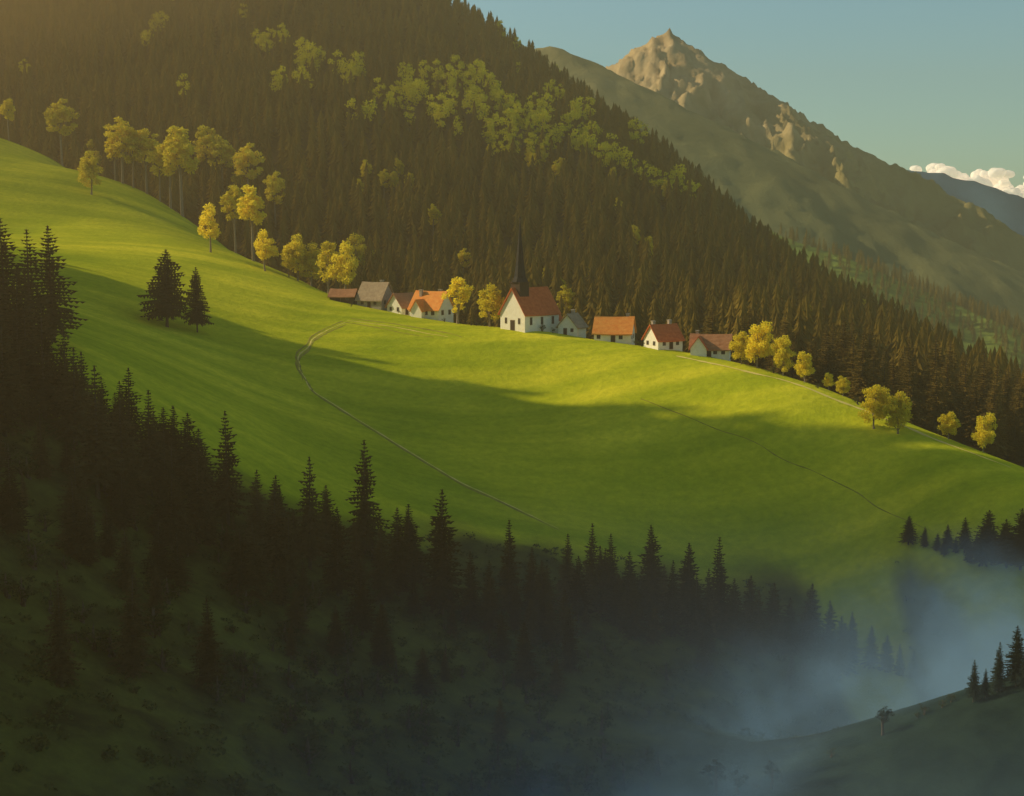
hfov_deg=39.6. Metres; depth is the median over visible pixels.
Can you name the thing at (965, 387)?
conifer tree
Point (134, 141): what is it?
broadleaf tree
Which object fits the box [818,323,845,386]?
conifer tree
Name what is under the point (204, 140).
broadleaf tree
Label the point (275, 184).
broadleaf tree
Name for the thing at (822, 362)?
conifer tree
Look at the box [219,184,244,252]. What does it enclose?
broadleaf tree
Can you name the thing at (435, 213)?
broadleaf tree
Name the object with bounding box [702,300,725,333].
conifer tree
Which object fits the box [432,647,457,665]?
shrub
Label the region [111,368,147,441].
conifer tree
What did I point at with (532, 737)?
shrub
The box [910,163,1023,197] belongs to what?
cloud
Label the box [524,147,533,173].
broadleaf tree
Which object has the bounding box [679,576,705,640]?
conifer tree
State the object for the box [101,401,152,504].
conifer tree
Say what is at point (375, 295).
house
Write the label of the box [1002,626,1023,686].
conifer tree
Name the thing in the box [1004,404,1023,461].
conifer tree
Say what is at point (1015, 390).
conifer tree
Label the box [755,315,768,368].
conifer tree
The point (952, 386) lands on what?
conifer tree
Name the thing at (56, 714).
undergrowth
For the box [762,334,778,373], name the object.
conifer tree
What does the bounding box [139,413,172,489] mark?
conifer tree
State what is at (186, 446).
conifer tree
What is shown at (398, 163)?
broadleaf tree
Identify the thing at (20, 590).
shrub
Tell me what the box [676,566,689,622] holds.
conifer tree
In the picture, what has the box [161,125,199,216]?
broadleaf tree
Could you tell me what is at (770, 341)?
conifer tree
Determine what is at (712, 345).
house
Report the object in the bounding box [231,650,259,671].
shrub
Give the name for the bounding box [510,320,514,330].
door
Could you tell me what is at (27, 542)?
shrub
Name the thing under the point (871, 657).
conifer tree
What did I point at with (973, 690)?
conifer tree
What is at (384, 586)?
conifer tree
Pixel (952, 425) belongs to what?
broadleaf tree
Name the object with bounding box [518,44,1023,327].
mountain shoulder
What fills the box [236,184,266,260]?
broadleaf tree
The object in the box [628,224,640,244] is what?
broadleaf tree
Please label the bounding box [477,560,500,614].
conifer tree
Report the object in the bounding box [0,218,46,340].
conifer tree
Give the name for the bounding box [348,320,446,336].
farm track
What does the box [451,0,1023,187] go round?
sky
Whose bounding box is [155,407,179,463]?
conifer tree
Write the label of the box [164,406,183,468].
conifer tree
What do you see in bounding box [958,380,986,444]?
conifer tree
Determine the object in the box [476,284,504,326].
broadleaf tree
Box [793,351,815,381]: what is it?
broadleaf tree
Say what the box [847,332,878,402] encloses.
conifer tree
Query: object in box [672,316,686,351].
conifer tree
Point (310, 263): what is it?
broadleaf tree
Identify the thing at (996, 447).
conifer tree
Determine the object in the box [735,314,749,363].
conifer tree
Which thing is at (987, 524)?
conifer tree
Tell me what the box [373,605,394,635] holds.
conifer tree
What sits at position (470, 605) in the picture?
conifer tree
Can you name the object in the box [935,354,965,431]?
conifer tree
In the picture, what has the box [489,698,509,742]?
conifer tree
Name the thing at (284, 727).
shrub
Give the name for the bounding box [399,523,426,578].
conifer tree
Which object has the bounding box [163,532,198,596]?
conifer tree
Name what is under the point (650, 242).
broadleaf tree
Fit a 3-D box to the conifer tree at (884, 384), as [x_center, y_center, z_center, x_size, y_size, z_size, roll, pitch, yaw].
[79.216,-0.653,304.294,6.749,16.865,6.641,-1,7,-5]
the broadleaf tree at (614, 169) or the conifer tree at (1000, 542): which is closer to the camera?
the conifer tree at (1000, 542)
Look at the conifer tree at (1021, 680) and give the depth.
152.95 m
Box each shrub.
[8,574,36,606]
[11,457,39,479]
[17,529,56,558]
[17,545,49,569]
[17,583,34,601]
[68,601,97,623]
[140,601,171,637]
[141,603,172,634]
[147,647,178,671]
[161,577,188,604]
[197,646,229,659]
[204,674,232,702]
[224,649,247,668]
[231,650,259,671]
[270,713,300,734]
[273,701,301,725]
[275,662,308,689]
[288,734,326,767]
[304,652,327,674]
[334,673,358,699]
[335,758,363,783]
[344,707,371,729]
[393,704,423,726]
[396,712,418,731]
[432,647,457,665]
[445,726,468,746]
[460,694,478,707]
[486,742,515,766]
[521,727,541,741]
[587,710,615,734]
[636,746,656,763]
[639,750,677,775]
[656,661,676,680]
[853,396,862,404]
[918,703,929,714]
[938,700,947,707]
[946,694,956,701]
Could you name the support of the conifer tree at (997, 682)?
on the ground
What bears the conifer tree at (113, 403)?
on the ground
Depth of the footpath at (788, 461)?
268.47 m
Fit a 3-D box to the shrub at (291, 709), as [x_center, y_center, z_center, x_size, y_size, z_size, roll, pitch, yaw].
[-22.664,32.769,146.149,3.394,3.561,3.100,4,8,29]
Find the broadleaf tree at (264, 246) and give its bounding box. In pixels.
[253,229,278,270]
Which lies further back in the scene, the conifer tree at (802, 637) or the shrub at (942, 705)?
the conifer tree at (802, 637)
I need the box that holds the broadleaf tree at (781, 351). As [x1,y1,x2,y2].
[769,335,796,375]
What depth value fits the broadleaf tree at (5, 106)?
566.67 m
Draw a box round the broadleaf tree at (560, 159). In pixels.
[555,157,567,168]
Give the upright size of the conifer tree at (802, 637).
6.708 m
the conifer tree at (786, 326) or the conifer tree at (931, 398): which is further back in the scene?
the conifer tree at (786, 326)
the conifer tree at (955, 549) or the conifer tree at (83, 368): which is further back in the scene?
the conifer tree at (955, 549)
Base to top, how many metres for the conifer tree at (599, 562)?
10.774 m
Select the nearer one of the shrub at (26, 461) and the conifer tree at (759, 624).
the shrub at (26, 461)
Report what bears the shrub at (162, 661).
on the ground
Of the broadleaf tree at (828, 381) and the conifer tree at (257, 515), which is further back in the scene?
the broadleaf tree at (828, 381)
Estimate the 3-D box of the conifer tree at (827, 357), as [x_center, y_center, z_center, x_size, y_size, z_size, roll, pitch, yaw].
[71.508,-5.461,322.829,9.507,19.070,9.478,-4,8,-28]
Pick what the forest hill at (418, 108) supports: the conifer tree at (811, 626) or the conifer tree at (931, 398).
the conifer tree at (931, 398)
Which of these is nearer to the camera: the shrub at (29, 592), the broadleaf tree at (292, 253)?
the shrub at (29, 592)
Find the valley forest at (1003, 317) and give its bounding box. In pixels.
[779,224,1023,373]
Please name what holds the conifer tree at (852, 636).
on the ground
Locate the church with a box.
[498,223,562,332]
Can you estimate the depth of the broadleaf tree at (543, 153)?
625.27 m
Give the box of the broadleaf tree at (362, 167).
[360,159,372,176]
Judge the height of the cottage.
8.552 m
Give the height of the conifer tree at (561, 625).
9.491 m
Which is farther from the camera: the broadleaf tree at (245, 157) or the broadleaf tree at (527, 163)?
the broadleaf tree at (527, 163)
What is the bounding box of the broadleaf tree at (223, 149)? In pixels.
[205,135,235,190]
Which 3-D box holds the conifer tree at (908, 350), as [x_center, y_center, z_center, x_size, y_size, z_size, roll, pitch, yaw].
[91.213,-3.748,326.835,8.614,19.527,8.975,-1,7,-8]
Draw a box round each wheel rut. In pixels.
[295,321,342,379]
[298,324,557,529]
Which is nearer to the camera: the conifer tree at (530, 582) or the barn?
the conifer tree at (530, 582)
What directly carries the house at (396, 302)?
on the ground
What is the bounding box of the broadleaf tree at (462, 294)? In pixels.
[439,276,474,323]
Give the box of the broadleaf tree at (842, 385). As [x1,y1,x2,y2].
[835,375,850,395]
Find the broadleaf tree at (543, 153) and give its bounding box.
[540,145,546,161]
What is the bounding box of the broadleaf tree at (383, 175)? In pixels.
[377,169,389,197]
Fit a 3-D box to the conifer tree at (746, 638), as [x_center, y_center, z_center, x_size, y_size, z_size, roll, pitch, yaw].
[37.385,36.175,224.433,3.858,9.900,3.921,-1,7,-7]
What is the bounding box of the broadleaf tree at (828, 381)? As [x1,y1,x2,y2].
[822,373,834,389]
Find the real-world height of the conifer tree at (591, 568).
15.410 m
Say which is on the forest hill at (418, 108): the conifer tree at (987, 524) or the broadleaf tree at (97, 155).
the broadleaf tree at (97, 155)
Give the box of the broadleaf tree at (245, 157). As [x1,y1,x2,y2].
[231,142,264,184]
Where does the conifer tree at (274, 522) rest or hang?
on the ground
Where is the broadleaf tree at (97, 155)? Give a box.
[93,151,101,175]
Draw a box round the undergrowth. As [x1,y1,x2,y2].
[0,404,983,795]
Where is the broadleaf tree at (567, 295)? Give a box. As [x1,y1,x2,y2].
[556,285,575,310]
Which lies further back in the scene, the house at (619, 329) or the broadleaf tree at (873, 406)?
the house at (619, 329)
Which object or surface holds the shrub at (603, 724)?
on the ground
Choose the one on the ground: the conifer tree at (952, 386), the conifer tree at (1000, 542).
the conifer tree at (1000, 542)
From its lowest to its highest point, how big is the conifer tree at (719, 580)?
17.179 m
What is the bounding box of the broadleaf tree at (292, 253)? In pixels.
[280,234,312,280]
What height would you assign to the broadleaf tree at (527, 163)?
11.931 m
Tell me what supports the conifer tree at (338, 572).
on the ground
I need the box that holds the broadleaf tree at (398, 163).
[390,158,404,186]
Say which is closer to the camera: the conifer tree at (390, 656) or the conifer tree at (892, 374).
the conifer tree at (390, 656)
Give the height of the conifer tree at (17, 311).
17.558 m
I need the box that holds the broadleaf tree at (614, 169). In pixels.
[608,167,616,176]
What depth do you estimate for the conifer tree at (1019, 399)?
309.60 m
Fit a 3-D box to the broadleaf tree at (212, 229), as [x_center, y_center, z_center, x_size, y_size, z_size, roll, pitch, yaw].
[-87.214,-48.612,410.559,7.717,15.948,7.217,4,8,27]
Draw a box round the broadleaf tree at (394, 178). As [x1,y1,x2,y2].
[389,171,398,191]
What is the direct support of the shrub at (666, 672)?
on the ground
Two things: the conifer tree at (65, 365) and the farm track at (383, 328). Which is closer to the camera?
the conifer tree at (65, 365)
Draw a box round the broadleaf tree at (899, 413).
[881,390,912,433]
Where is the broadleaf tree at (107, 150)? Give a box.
[104,137,120,180]
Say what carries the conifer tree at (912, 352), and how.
on the forest hill at (418, 108)
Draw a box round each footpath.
[297,322,556,527]
[642,399,930,530]
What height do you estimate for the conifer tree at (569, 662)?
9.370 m
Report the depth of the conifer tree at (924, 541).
237.82 m
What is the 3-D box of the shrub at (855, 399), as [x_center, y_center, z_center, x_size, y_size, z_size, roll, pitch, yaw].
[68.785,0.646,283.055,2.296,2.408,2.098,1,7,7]
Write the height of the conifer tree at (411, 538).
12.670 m
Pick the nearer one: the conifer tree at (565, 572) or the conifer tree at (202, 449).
the conifer tree at (202, 449)
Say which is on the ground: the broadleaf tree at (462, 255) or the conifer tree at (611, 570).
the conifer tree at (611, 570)
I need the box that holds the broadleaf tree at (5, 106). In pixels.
[0,98,15,140]
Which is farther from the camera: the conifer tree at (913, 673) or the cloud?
the cloud
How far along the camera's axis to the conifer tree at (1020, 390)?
320.56 m
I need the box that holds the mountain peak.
[605,28,1023,272]
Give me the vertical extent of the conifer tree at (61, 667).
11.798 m
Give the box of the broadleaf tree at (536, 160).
[529,153,542,170]
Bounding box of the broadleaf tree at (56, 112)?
[44,99,79,166]
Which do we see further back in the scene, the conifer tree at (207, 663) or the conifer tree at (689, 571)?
the conifer tree at (689, 571)
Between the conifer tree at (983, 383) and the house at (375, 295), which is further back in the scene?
the house at (375, 295)
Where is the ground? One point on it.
(574, 436)
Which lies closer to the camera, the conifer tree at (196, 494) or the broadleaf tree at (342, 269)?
the conifer tree at (196, 494)
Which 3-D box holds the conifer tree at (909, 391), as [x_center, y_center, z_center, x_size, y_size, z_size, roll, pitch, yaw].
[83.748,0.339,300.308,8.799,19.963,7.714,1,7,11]
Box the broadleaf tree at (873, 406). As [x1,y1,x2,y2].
[857,385,889,428]
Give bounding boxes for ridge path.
[677,356,1008,466]
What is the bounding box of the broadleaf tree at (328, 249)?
[315,241,340,293]
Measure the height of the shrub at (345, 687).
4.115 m
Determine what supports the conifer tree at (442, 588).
on the ground
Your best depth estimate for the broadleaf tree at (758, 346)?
300.67 m
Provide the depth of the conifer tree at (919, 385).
332.03 m
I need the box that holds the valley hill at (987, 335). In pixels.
[747,222,1023,369]
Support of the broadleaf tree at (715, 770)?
on the ground
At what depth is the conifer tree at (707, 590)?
226.12 m
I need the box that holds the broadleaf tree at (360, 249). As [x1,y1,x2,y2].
[343,232,375,270]
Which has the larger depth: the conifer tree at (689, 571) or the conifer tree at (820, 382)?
the conifer tree at (820, 382)
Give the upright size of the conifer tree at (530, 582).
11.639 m
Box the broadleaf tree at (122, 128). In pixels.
[103,116,138,183]
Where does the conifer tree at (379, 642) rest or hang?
on the ground
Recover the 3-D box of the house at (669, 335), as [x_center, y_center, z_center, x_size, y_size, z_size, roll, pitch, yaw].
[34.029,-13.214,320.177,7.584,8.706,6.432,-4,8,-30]
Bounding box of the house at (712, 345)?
[688,330,732,360]
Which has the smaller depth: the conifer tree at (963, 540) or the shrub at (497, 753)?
the shrub at (497, 753)
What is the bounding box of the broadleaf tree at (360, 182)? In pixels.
[356,178,363,191]
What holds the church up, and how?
on the ground
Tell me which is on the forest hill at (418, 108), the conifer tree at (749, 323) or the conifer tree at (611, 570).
the conifer tree at (749, 323)
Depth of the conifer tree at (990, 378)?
345.82 m
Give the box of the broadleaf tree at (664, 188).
[661,179,672,199]
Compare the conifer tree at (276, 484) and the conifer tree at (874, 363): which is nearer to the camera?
the conifer tree at (276, 484)
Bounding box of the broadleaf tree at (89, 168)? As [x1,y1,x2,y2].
[77,149,102,194]
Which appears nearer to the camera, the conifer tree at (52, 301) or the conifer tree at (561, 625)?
the conifer tree at (561, 625)
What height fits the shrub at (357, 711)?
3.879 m
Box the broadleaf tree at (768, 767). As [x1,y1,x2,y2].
[763,760,780,789]
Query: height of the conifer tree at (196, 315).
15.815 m
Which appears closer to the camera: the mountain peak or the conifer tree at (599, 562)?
the conifer tree at (599, 562)
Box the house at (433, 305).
[407,289,454,322]
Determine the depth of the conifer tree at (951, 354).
339.98 m
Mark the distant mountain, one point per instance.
(1007, 209)
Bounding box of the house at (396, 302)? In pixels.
[385,292,413,315]
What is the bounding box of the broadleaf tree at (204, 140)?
[192,125,218,194]
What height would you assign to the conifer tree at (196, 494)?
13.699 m
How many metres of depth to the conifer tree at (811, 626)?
226.78 m
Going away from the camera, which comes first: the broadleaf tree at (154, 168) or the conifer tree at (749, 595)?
the conifer tree at (749, 595)
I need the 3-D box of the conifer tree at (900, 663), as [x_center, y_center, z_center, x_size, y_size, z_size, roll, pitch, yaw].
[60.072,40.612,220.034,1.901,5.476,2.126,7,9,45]
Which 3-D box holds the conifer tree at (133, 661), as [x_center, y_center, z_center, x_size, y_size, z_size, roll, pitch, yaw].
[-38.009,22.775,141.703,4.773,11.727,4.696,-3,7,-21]
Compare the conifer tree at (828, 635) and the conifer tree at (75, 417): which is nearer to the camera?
the conifer tree at (75, 417)
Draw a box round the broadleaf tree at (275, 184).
[262,170,285,230]
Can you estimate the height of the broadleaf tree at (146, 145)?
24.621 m
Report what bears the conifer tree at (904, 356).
on the forest hill at (418, 108)
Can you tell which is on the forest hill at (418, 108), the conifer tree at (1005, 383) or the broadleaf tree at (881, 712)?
the conifer tree at (1005, 383)
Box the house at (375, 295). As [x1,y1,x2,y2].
[355,280,393,310]
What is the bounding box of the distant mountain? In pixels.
[908,170,1023,235]
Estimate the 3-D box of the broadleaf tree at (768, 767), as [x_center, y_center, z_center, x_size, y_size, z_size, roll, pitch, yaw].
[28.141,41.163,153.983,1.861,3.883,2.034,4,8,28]
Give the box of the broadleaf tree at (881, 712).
[875,706,894,735]
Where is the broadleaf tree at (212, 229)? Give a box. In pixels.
[197,202,221,252]
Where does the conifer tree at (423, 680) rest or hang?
on the ground
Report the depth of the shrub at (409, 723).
157.53 m
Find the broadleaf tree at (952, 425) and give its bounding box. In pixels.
[937,411,960,438]
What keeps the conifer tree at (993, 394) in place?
on the forest hill at (418, 108)
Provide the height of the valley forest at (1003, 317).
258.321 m
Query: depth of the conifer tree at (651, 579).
225.07 m
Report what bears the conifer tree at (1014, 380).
on the forest hill at (418, 108)
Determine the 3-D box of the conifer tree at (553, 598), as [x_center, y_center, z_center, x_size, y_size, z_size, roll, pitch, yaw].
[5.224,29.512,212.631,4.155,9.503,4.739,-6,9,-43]
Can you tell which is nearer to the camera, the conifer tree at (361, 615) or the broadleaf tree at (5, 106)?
the conifer tree at (361, 615)
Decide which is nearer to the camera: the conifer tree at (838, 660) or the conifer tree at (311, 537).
the conifer tree at (311, 537)
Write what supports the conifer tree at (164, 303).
on the ground
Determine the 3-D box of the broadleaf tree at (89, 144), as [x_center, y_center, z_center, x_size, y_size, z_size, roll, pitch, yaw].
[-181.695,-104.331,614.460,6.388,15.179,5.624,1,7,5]
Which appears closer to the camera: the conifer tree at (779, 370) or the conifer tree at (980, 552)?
the conifer tree at (980, 552)
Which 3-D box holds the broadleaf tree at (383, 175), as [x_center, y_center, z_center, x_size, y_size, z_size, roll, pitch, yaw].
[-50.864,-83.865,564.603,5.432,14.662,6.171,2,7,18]
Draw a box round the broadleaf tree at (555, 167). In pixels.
[551,161,560,176]
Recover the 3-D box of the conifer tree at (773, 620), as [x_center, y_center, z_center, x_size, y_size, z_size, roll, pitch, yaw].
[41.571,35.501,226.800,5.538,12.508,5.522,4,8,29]
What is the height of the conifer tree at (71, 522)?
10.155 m
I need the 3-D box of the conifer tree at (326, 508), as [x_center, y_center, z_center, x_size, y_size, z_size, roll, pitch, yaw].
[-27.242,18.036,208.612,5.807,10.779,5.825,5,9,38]
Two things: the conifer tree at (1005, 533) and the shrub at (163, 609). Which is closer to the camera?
the shrub at (163, 609)
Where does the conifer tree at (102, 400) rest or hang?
on the ground
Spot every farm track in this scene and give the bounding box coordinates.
[345,322,428,336]
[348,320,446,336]
[351,318,461,337]
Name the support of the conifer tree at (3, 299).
on the ground
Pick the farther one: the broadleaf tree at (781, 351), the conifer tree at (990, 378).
the conifer tree at (990, 378)
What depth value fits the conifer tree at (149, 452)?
191.65 m
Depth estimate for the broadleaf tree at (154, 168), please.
498.32 m
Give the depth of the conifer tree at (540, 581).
210.10 m
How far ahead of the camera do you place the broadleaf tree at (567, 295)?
396.70 m
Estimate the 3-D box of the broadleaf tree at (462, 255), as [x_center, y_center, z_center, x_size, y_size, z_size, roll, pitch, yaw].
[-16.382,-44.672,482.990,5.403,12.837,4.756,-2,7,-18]
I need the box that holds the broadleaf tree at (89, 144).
[83,139,97,156]
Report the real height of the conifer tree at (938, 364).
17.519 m
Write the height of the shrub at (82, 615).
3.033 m
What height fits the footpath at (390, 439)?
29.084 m
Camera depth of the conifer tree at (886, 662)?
221.03 m
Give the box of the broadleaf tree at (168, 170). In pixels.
[152,136,177,208]
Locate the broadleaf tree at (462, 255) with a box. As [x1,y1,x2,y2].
[458,248,470,278]
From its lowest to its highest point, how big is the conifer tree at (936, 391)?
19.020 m
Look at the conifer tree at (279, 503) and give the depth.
190.06 m
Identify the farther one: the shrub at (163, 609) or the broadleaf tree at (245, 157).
the broadleaf tree at (245, 157)
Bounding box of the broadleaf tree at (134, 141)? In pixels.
[119,133,141,187]
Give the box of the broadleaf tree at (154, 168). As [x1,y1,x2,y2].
[145,143,164,201]
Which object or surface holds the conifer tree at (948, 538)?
on the ground
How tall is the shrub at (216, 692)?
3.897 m
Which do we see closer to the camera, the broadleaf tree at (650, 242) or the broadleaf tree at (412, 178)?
the broadleaf tree at (650, 242)
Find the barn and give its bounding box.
[327,288,357,303]
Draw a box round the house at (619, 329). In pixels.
[592,313,636,344]
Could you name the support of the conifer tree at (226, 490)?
on the ground
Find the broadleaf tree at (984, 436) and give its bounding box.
[971,413,997,451]
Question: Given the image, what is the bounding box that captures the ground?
[0,138,1023,795]
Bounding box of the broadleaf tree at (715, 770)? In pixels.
[700,759,727,795]
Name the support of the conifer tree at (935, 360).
on the forest hill at (418, 108)
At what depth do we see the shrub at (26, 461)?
172.92 m
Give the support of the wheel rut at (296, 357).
on the ground
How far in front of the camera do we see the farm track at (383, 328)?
345.64 m
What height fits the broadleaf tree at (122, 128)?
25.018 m
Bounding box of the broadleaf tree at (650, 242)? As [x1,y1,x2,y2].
[645,236,653,255]
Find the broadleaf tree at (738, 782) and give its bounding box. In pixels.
[728,770,749,795]
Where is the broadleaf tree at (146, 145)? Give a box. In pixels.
[132,128,159,193]
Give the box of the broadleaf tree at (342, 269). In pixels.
[325,241,358,288]
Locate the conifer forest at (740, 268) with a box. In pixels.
[0,0,1023,395]
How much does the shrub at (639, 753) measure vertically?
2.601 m
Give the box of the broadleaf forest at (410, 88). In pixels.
[18,0,702,196]
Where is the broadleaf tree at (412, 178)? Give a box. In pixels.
[404,172,414,186]
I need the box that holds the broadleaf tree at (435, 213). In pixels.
[428,203,441,242]
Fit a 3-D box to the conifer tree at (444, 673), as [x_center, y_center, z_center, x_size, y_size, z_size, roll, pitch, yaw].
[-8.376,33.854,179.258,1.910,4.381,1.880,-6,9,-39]
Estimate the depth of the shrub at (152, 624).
152.31 m
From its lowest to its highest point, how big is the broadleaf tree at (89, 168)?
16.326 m
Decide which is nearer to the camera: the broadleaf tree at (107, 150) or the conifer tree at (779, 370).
the conifer tree at (779, 370)
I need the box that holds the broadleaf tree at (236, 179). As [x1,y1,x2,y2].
[230,170,243,186]
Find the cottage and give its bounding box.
[556,309,588,337]
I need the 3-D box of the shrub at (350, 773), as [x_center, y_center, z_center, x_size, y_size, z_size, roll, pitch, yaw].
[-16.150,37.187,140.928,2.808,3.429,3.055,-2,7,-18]
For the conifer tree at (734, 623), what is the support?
on the ground
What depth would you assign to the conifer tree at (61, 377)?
198.32 m
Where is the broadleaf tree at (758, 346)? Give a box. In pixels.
[744,321,773,367]
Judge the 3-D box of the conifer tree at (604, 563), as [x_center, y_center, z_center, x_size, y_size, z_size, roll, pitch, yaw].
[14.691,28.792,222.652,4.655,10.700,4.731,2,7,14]
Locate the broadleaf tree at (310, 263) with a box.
[299,241,322,285]
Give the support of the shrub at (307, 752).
on the ground
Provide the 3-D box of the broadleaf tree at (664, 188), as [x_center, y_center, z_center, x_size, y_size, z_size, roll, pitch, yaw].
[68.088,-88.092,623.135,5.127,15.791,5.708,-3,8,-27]
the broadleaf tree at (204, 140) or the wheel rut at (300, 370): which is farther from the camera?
the broadleaf tree at (204, 140)
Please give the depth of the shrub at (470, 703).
175.27 m
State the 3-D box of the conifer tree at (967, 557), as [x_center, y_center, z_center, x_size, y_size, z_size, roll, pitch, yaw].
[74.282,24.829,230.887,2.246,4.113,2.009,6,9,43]
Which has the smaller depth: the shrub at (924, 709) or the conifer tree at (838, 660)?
the shrub at (924, 709)
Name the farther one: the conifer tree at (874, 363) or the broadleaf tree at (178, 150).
the broadleaf tree at (178, 150)
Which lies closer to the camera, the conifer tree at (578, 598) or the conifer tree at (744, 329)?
the conifer tree at (578, 598)
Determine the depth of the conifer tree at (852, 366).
311.52 m
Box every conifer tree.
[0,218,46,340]
[0,267,53,361]
[0,274,11,334]
[0,454,33,533]
[9,229,58,345]
[21,302,70,418]
[23,225,87,341]
[40,570,85,687]
[46,329,88,427]
[46,347,105,444]
[49,474,97,557]
[53,352,75,413]
[64,365,131,499]
[67,352,106,436]
[69,493,102,566]
[97,377,117,439]
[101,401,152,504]
[107,569,154,678]
[108,392,118,445]
[109,381,137,445]
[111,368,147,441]
[112,527,143,591]
[135,390,165,492]
[136,249,197,326]
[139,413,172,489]
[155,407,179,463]
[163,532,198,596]
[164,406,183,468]
[167,412,213,491]
[182,448,225,544]
[183,267,213,331]
[184,428,218,501]
[184,597,229,689]
[207,411,251,525]
[241,470,269,544]
[258,481,297,576]
[260,496,300,575]
[262,475,299,534]
[273,485,294,542]
[292,457,331,569]
[317,485,347,549]
[318,507,357,596]
[325,605,347,657]
[341,440,390,556]
[341,569,378,637]
[365,604,395,666]
[367,524,399,604]
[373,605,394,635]
[381,636,399,672]
[383,508,418,595]
[390,504,430,583]
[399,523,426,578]
[410,648,440,695]
[417,489,472,614]
[439,651,452,682]
[455,551,482,622]
[474,573,503,632]
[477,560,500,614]
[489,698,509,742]
[496,520,524,612]
[509,622,539,687]
[520,547,538,615]
[527,560,558,622]
[542,566,560,615]
[548,589,582,646]
[552,534,575,607]
[558,610,582,672]
[565,555,595,622]
[581,523,608,615]
[584,546,613,604]
[596,548,614,611]
[599,534,623,612]
[620,551,646,606]
[636,525,671,613]
[659,560,683,637]
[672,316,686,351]
[675,543,706,625]
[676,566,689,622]
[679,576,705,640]
[700,569,714,627]
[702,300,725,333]
[707,537,732,637]
[720,579,747,644]
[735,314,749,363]
[738,598,761,657]
[740,576,767,639]
[742,328,763,367]
[742,590,772,660]
[745,307,754,364]
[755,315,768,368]
[761,583,788,654]
[762,326,772,368]
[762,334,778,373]
[770,326,795,378]
[773,314,798,354]
[775,597,804,657]
[785,342,803,379]
[792,583,825,658]
[794,338,825,386]
[795,620,808,652]
[812,347,825,388]
[813,601,838,660]
[816,333,842,394]
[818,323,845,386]
[819,345,833,386]
[828,616,854,677]
[831,623,858,674]
[834,316,850,380]
[838,334,859,396]
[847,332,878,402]
[847,612,862,660]
[860,625,880,668]
[866,343,880,385]
[875,350,891,400]
[875,356,894,414]
[876,634,895,672]
[887,352,898,397]
[891,349,916,409]
[893,340,924,415]
[893,354,922,426]
[893,644,905,675]
[896,353,928,427]
[897,516,919,544]
[907,650,921,678]
[909,342,921,392]
[914,359,924,413]
[918,364,958,438]
[919,335,945,412]
[919,526,928,547]
[920,384,940,434]
[924,345,943,388]
[931,533,941,551]
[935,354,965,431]
[938,539,948,556]
[939,359,962,419]
[939,380,951,435]
[940,338,968,395]
[940,525,954,548]
[951,538,958,553]
[953,517,973,553]
[957,354,972,426]
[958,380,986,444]
[962,538,973,562]
[964,660,981,701]
[966,510,999,560]
[967,526,995,566]
[970,351,992,414]
[971,376,1011,451]
[977,361,995,396]
[980,364,1009,428]
[980,669,992,698]
[984,396,1014,458]
[986,531,1000,563]
[988,519,1020,567]
[988,642,1007,692]
[993,527,1012,561]
[1000,367,1014,405]
[1000,368,1013,417]
[1001,380,1023,457]
[1002,508,1023,570]
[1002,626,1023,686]
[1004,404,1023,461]
[1008,364,1022,401]
[1008,373,1023,437]
[1009,375,1019,409]
[1018,653,1023,688]
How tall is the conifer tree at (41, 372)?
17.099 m
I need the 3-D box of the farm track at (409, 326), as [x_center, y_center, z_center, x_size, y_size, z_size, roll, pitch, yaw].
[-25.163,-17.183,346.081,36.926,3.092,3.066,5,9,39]
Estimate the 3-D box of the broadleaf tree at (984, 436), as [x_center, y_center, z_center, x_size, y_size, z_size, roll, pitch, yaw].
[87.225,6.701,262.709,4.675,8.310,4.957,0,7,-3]
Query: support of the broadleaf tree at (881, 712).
on the ground
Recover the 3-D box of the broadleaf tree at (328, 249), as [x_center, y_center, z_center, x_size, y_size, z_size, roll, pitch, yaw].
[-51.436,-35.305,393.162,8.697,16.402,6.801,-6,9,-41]
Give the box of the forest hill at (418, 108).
[0,0,1023,466]
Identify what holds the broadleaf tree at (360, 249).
on the forest hill at (418, 108)
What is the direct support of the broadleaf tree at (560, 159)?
on the forest hill at (418, 108)
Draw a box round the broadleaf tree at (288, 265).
[280,257,295,276]
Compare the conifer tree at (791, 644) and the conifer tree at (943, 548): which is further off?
the conifer tree at (943, 548)
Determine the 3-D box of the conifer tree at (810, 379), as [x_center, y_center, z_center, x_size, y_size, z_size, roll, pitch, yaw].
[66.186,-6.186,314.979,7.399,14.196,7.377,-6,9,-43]
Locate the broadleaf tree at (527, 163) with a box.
[526,153,533,166]
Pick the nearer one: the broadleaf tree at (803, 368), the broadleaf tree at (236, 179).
the broadleaf tree at (803, 368)
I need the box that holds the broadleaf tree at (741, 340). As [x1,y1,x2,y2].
[728,331,750,363]
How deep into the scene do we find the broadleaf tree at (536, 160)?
613.87 m
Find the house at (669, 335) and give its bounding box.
[641,319,684,350]
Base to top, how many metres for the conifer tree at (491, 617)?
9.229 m
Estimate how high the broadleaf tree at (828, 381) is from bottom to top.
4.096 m
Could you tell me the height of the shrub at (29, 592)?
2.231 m
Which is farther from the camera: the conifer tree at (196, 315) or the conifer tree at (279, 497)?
the conifer tree at (196, 315)
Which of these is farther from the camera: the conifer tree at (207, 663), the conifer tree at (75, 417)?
the conifer tree at (75, 417)
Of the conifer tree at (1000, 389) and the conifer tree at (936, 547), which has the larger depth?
the conifer tree at (1000, 389)

